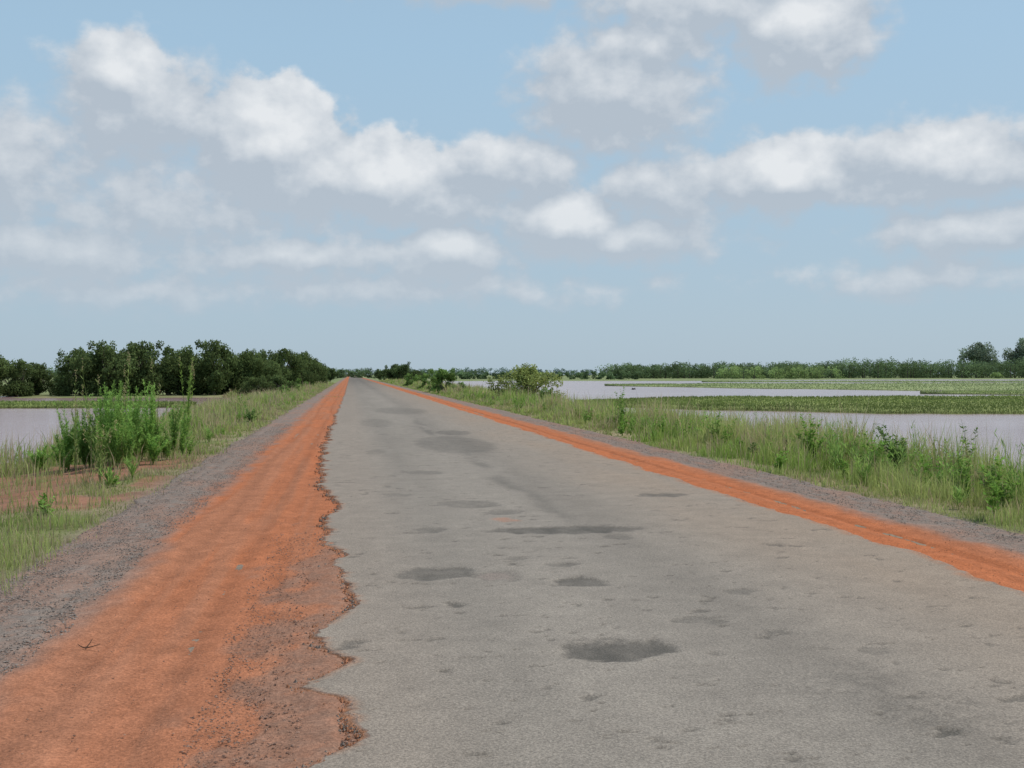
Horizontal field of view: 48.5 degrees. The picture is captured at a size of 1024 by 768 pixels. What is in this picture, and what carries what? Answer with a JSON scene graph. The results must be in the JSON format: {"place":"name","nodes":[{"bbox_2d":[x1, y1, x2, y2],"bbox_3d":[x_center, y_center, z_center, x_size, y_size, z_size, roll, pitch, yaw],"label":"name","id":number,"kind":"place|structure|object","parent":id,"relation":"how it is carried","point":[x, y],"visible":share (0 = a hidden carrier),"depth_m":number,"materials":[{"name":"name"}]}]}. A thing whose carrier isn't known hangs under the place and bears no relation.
{"place":"outdoors","nodes":[
{"label":"outdoors","id":0,"kind":"place"},
{"bbox_2d":[0,379,1023,469],"bbox_3d":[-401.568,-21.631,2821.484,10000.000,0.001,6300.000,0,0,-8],"label":"water","id":1,"kind":"structure","parent":0,"point":[21,422],"depth_m":67.36,"materials":[{"name":"grey liquid"}]},
{"bbox_2d":[0,375,1023,654],"bbox_3d":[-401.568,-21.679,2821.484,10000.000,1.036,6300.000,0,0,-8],"label":"ground","id":2,"kind":"structure","parent":0,"point":[140,485],"depth_m":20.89,"materials":[{"name":"green plant"}]},
{"bbox_2d":[0,355,28,396],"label":"mangrove tree","id":3,"kind":"object","parent":2,"relation":"on","point":[4,366],"visible":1,"depth_m":125.47,"materials":[{"name":"green plant"}]},
{"bbox_2d":[1,359,36,396],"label":"mangrove tree","id":4,"kind":"object","parent":2,"relation":"on","point":[22,364],"visible":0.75,"depth_m":127.03,"materials":[{"name":"green plant"}]},
{"bbox_2d":[17,362,56,394],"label":"mangrove tree","id":5,"kind":"object","parent":2,"relation":"on","point":[39,377],"visible":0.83,"depth_m":130.49,"materials":[{"name":"green plant"}]},
{"bbox_2d":[43,366,76,394],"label":"mangrove tree","id":6,"kind":"object","parent":2,"relation":"on","point":[54,377],"visible":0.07,"depth_m":131.19,"materials":[{"name":"green plant"}]},
{"bbox_2d":[48,346,100,395],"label":"mangrove tree","id":7,"kind":"object","parent":2,"relation":"on","point":[66,389],"visible":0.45,"depth_m":126.69,"materials":[{"name":"green plant"}]},
{"bbox_2d":[0,400,196,407],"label":"marsh grass","id":8,"kind":"structure","parent":2,"relation":"on","point":[44,404],"depth_m":85.11,"materials":[{"name":"green plant"}]},
{"bbox_2d":[82,412,116,480],"bbox_3d":[-7.463,1.148,20.658,0.609,1.368,0.306,0,0,-8],"label":"tall weed","id":9,"kind":"object","parent":2,"relation":"on","point":[99,465],"visible":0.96,"depth_m":20.67,"materials":[{"name":"green plant"}]},
{"bbox_2d":[69,340,130,395],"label":"mangrove tree","id":10,"kind":"object","parent":2,"relation":"on","point":[101,361],"visible":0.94,"depth_m":124.83,"materials":[{"name":"green plant"}]},
{"bbox_2d":[27,351,192,472],"bbox_3d":[-8.883,0.641,25.885,3.422,2.827,3.584,0,1,-44],"label":"tall weed","id":11,"kind":"object","parent":2,"relation":"on","point":[129,433],"visible":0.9,"depth_m":25.37,"materials":[{"name":"green plant"}]},
{"bbox_2d":[94,357,135,394],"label":"mangrove tree","id":12,"kind":"object","parent":2,"relation":"on","point":[130,393],"visible":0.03,"depth_m":129.64,"materials":[{"name":"green plant"}]},
{"bbox_2d":[113,340,164,395],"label":"mangrove tree","id":13,"kind":"object","parent":2,"relation":"on","point":[138,353],"visible":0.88,"depth_m":126.82,"materials":[{"name":"green plant"}]},
{"bbox_2d":[127,348,180,394],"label":"mangrove tree","id":14,"kind":"object","parent":2,"relation":"on","point":[164,370],"visible":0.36,"depth_m":129.28,"materials":[{"name":"green plant"}]},
{"bbox_2d":[19,387,320,516],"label":"roadside weeds","id":15,"kind":"object","parent":2,"relation":"on","point":[108,475],"visible":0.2,"depth_m":21.31,"materials":[{"name":"green plant"}]},
{"bbox_2d":[164,412,182,431],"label":"tall weed","id":16,"kind":"object","parent":2,"relation":"on","point":[170,425],"visible":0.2,"depth_m":32.81,"materials":[{"name":"green plant"}]},
{"bbox_2d":[152,354,195,394],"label":"mangrove tree","id":17,"kind":"object","parent":2,"relation":"on","point":[176,372],"visible":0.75,"depth_m":129.57,"materials":[{"name":"green plant"}]},
{"bbox_2d":[0,377,357,767],"bbox_3d":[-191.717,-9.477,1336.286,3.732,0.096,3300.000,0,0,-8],"label":"dirt shoulder","id":18,"kind":"object","parent":2,"relation":"on","point":[32,685],"visible":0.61,"depth_m":8.66},
{"bbox_2d":[78,640,99,648],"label":"dry twig","id":19,"kind":"object","parent":18,"relation":"on","point":[88,645],"visible":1,"depth_m":8.03,"materials":[{"name":"brown wood"}]},
{"bbox_2d":[284,423,363,767],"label":"asphalt rubble","id":20,"kind":"object","parent":18,"relation":"on","point":[346,729],"visible":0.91,"depth_m":9.25,"materials":[{"name":"grey asphalt"}]},
{"bbox_2d":[156,345,203,394],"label":"mangrove tree","id":21,"kind":"object","parent":2,"relation":"on","point":[188,354],"visible":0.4,"depth_m":131.14,"materials":[{"name":"green plant"}]},
{"bbox_2d":[178,356,194,441],"bbox_3d":[-9.123,0.495,32.116,0.533,2.566,0.627,0,1,-36],"label":"tall weed","id":22,"kind":"object","parent":2,"relation":"on","point":[189,392],"visible":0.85,"depth_m":32.03,"materials":[{"name":"green plant"}]},
{"bbox_2d":[178,360,208,394],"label":"mangrove tree","id":23,"kind":"object","parent":2,"relation":"on","point":[199,389],"visible":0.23,"depth_m":131.46,"materials":[{"name":"green plant"}]},
{"bbox_2d":[192,339,243,394],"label":"mangrove tree","id":24,"kind":"object","parent":2,"relation":"on","point":[217,358],"visible":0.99,"depth_m":129.37,"materials":[{"name":"green plant"}]},
{"bbox_2d":[211,354,253,393],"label":"mangrove tree","id":25,"kind":"object","parent":2,"relation":"on","point":[225,390],"visible":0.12,"depth_m":134.43,"materials":[{"name":"green plant"}]},
{"bbox_2d":[222,348,268,390],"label":"mangrove tree","id":26,"kind":"object","parent":2,"relation":"on","point":[251,363],"visible":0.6,"depth_m":133.43,"materials":[{"name":"green plant"}]},
{"bbox_2d":[238,404,258,421],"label":"broadleaf weed","id":27,"kind":"object","parent":2,"relation":"on","point":[248,414],"visible":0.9,"depth_m":44.99,"materials":[{"name":"green plant"}]},
{"bbox_2d":[235,376,275,395],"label":"mangrove tree","id":28,"kind":"object","parent":2,"relation":"on","point":[253,383],"visible":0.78,"depth_m":118.70,"materials":[{"name":"green plant"}]},
{"bbox_2d":[252,349,272,358],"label":"mangrove tree","id":29,"kind":"object","parent":2,"relation":"on","point":[268,353],"visible":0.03,"depth_m":169.82,"materials":[{"name":"green plant"}]},
{"bbox_2d":[247,352,284,385],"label":"mangrove tree","id":30,"kind":"object","parent":2,"relation":"on","point":[273,371],"visible":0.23,"depth_m":139.44,"materials":[{"name":"green plant"}]},
{"bbox_2d":[264,360,290,387],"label":"mangrove tree","id":31,"kind":"object","parent":2,"relation":"on","point":[283,370],"visible":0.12,"depth_m":146.78,"materials":[{"name":"green plant"}]},
{"bbox_2d":[260,374,300,391],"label":"mangrove tree","id":32,"kind":"object","parent":2,"relation":"on","point":[278,381],"visible":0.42,"depth_m":121.65,"materials":[{"name":"green plant"}]},
{"bbox_2d":[278,384,289,392],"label":"bush","id":33,"kind":"object","parent":2,"relation":"on","point":[287,389],"visible":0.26,"depth_m":104.90,"materials":[{"name":"green plant"}]},
{"bbox_2d":[265,348,308,385],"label":"mangrove tree","id":34,"kind":"object","parent":2,"relation":"on","point":[287,356],"visible":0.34,"depth_m":152.10,"materials":[{"name":"green plant"}]},
{"bbox_2d":[281,352,317,384],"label":"mangrove tree","id":35,"kind":"object","parent":2,"relation":"on","point":[307,378],"visible":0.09,"depth_m":163.76,"materials":[{"name":"green plant"}]},
{"bbox_2d":[295,378,308,386],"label":"bush","id":36,"kind":"object","parent":2,"relation":"on","point":[298,381],"visible":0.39,"depth_m":149.92,"materials":[{"name":"green plant"}]},
{"bbox_2d":[288,351,327,384],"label":"mangrove tree","id":37,"kind":"object","parent":2,"relation":"on","point":[306,356],"visible":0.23,"depth_m":184.49,"materials":[{"name":"green plant"}]},
{"bbox_2d":[310,357,327,382],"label":"mangrove tree","id":38,"kind":"object","parent":2,"relation":"on","point":[323,372],"visible":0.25,"depth_m":209.37,"materials":[{"name":"green plant"}]},
{"bbox_2d":[315,360,328,379],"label":"mangrove tree","id":39,"kind":"object","parent":2,"relation":"on","point":[323,367],"visible":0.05,"depth_m":240.28,"materials":[{"name":"green plant"}]},
{"bbox_2d":[8,365,642,379],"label":"distant trees","id":40,"kind":"object","parent":2,"relation":"on","point":[358,373],"visible":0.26,"depth_m":554.27,"materials":[{"name":"green plant"}]},
{"bbox_2d":[327,368,338,381],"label":"savanna tree","id":41,"kind":"object","parent":2,"relation":"on","point":[332,372],"visible":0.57,"depth_m":329.33,"materials":[{"name":"green plant"}]},
{"bbox_2d":[374,369,386,379],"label":"savanna tree","id":42,"kind":"object","parent":2,"relation":"on","point":[378,374],"visible":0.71,"depth_m":339.02,"materials":[{"name":"green plant"}]},
{"bbox_2d":[381,364,402,379],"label":"savanna tree","id":43,"kind":"object","parent":2,"relation":"on","point":[387,373],"visible":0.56,"depth_m":299.32,"materials":[{"name":"green plant"}]},
{"bbox_2d":[392,362,419,379],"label":"savanna tree","id":44,"kind":"object","parent":2,"relation":"on","point":[401,369],"visible":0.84,"depth_m":288.55,"materials":[{"name":"green plant"}]},
{"bbox_2d":[402,373,419,385],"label":"bush","id":45,"kind":"object","parent":2,"relation":"on","point":[408,380],"visible":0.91,"depth_m":179.89,"materials":[{"name":"green plant"}]},
{"bbox_2d":[417,373,433,388],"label":"bush","id":46,"kind":"object","parent":2,"relation":"on","point":[423,377],"visible":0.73,"depth_m":149.92,"materials":[{"name":"green plant"}]},
{"bbox_2d":[427,382,438,388],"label":"bush","id":47,"kind":"object","parent":2,"relation":"on","point":[434,384],"visible":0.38,"depth_m":131.83,"materials":[{"name":"green plant"}]},
{"bbox_2d":[427,368,456,392],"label":"bush","id":48,"kind":"object","parent":2,"relation":"on","point":[439,376],"visible":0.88,"depth_m":121.73,"materials":[{"name":"green plant"}]},
{"bbox_2d":[451,381,465,388],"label":"bush","id":49,"kind":"object","parent":2,"relation":"on","point":[462,384],"visible":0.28,"depth_m":114.82,"materials":[{"name":"green plant"}]},
{"bbox_2d":[0,418,1023,767],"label":"gravel","id":50,"kind":"structure","parent":2,"relation":"on","point":[70,612],"depth_m":10.89,"materials":[{"name":"grey gravel"}]},
{"bbox_2d":[30,367,1015,375],"bbox_3d":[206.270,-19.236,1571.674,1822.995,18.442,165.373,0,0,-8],"label":"distant trees","id":51,"kind":"object","parent":2,"relation":"on","point":[504,370],"visible":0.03,"depth_m":1524.47,"materials":[{"name":"green plant"}]},
{"bbox_2d":[483,362,566,399],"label":"bush","id":52,"kind":"object","parent":2,"relation":"on","point":[525,378],"visible":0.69,"depth_m":85.51,"materials":[{"name":"green plant"}]},
{"bbox_2d":[539,387,556,397],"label":"bush","id":53,"kind":"object","parent":2,"relation":"on","point":[547,390],"visible":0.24,"depth_m":79.92,"materials":[{"name":"green plant"}]},
{"bbox_2d":[614,386,624,420],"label":"broadleaf weed","id":54,"kind":"object","parent":2,"relation":"on","point":[623,407],"visible":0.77,"depth_m":40.98,"materials":[{"name":"green plant"}]},
{"bbox_2d":[363,377,1023,590],"bbox_3d":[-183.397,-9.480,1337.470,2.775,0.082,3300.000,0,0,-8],"label":"dirt shoulder","id":55,"kind":"object","parent":2,"relation":"on","point":[758,490],"visible":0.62,"depth_m":17.01},
{"bbox_2d":[379,378,1023,531],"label":"roadside grass","id":56,"kind":"structure","parent":2,"relation":"on","point":[563,412],"depth_m":26.88,"materials":[{"name":"green plant"}]},
{"bbox_2d":[704,411,726,444],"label":"broadleaf weed","id":57,"kind":"object","parent":2,"relation":"on","point":[717,424],"visible":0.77,"depth_m":31.08,"materials":[{"name":"green plant"}]},
{"bbox_2d":[416,385,1023,516],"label":"roadside weeds","id":58,"kind":"object","parent":2,"relation":"on","point":[994,484],"visible":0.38,"depth_m":21.92,"materials":[{"name":"green plant"}]},
{"bbox_2d":[575,394,1023,413],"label":"marsh grass","id":59,"kind":"structure","parent":2,"relation":"on","point":[953,404],"depth_m":85.30,"materials":[{"name":"green plant"}]},
{"bbox_2d":[595,356,1023,378],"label":"distant trees","id":60,"kind":"object","parent":2,"relation":"on","point":[913,369],"visible":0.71,"depth_m":695.62,"materials":[{"name":"green plant"}]},
{"bbox_2d":[792,414,829,456],"bbox_3d":[6.573,1.235,25.167,0.683,1.190,0.754,0,1,-43],"label":"broadleaf weed","id":61,"kind":"object","parent":2,"relation":"on","point":[809,435],"visible":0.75,"depth_m":25.21,"materials":[{"name":"green plant"}]},
{"bbox_2d":[604,382,1023,390],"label":"marsh grass","id":62,"kind":"structure","parent":2,"relation":"on","point":[959,386],"depth_m":216.36,"materials":[{"name":"green plant"}]},
{"bbox_2d":[715,365,1002,378],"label":"distant trees","id":63,"kind":"object","parent":2,"relation":"on","point":[789,373],"visible":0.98,"depth_m":605.91,"materials":[{"name":"green plant"}]},
{"bbox_2d":[701,380,1023,382],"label":"marsh grass","id":64,"kind":"structure","parent":2,"relation":"on","point":[925,381],"depth_m":350.76,"materials":[{"name":"green plant"}]},
{"bbox_2d":[859,431,890,472],"bbox_3d":[7.155,1.411,22.469,0.760,0.953,0.578,0,1,42],"label":"broadleaf weed","id":65,"kind":"object","parent":2,"relation":"on","point":[878,449],"visible":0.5,"depth_m":22.45,"materials":[{"name":"green plant"}]},
{"bbox_2d":[873,423,907,465],"bbox_3d":[7.773,1.383,23.351,0.742,1.171,0.914,0,1,22],"label":"broadleaf weed","id":66,"kind":"object","parent":2,"relation":"on","point":[881,431],"visible":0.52,"depth_m":23.42,"materials":[{"name":"green plant"}]},
{"bbox_2d":[939,437,975,487],"bbox_3d":[7.382,1.359,18.856,0.580,1.044,0.438,0,1,23],"label":"broadleaf weed","id":67,"kind":"object","parent":2,"relation":"on","point":[961,461],"visible":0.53,"depth_m":18.75,"materials":[{"name":"green plant"}]},
{"bbox_2d":[958,420,977,467],"bbox_3d":[9.048,1.375,22.488,0.374,1.344,0.402,0,0,5],"label":"broadleaf weed","id":68,"kind":"object","parent":2,"relation":"on","point":[965,440],"visible":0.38,"depth_m":22.50,"materials":[{"name":"green plant"}]},
{"bbox_2d":[920,390,1023,394],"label":"marsh grass","id":69,"kind":"structure","parent":2,"relation":"on","point":[1002,392],"depth_m":142.70,"materials":[{"name":"green plant"}]},
{"bbox_2d":[957,342,999,374],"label":"kapok tree","id":70,"kind":"object","parent":2,"relation":"on","point":[979,351],"visible":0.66,"depth_m":816.26,"materials":[{"name":"green plant"}]},
{"bbox_2d":[1002,338,1023,377],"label":"kapok tree","id":71,"kind":"object","parent":2,"relation":"on","point":[1018,352],"visible":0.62,"depth_m":818.58,"materials":[{"name":"green plant"}]},
{"bbox_2d":[0,0,1023,374],"label":"sky","id":72,"kind":"structure","parent":0,"point":[572,185],"materials":[{"name":"blue"}]},
{"bbox_2d":[299,376,1023,767],"bbox_3d":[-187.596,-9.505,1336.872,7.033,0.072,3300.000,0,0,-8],"label":"asphalt road","id":73,"kind":"structure","parent":0,"point":[521,598],"depth_m":8.66,"materials":[{"name":"grey asphalt"}]}
]}

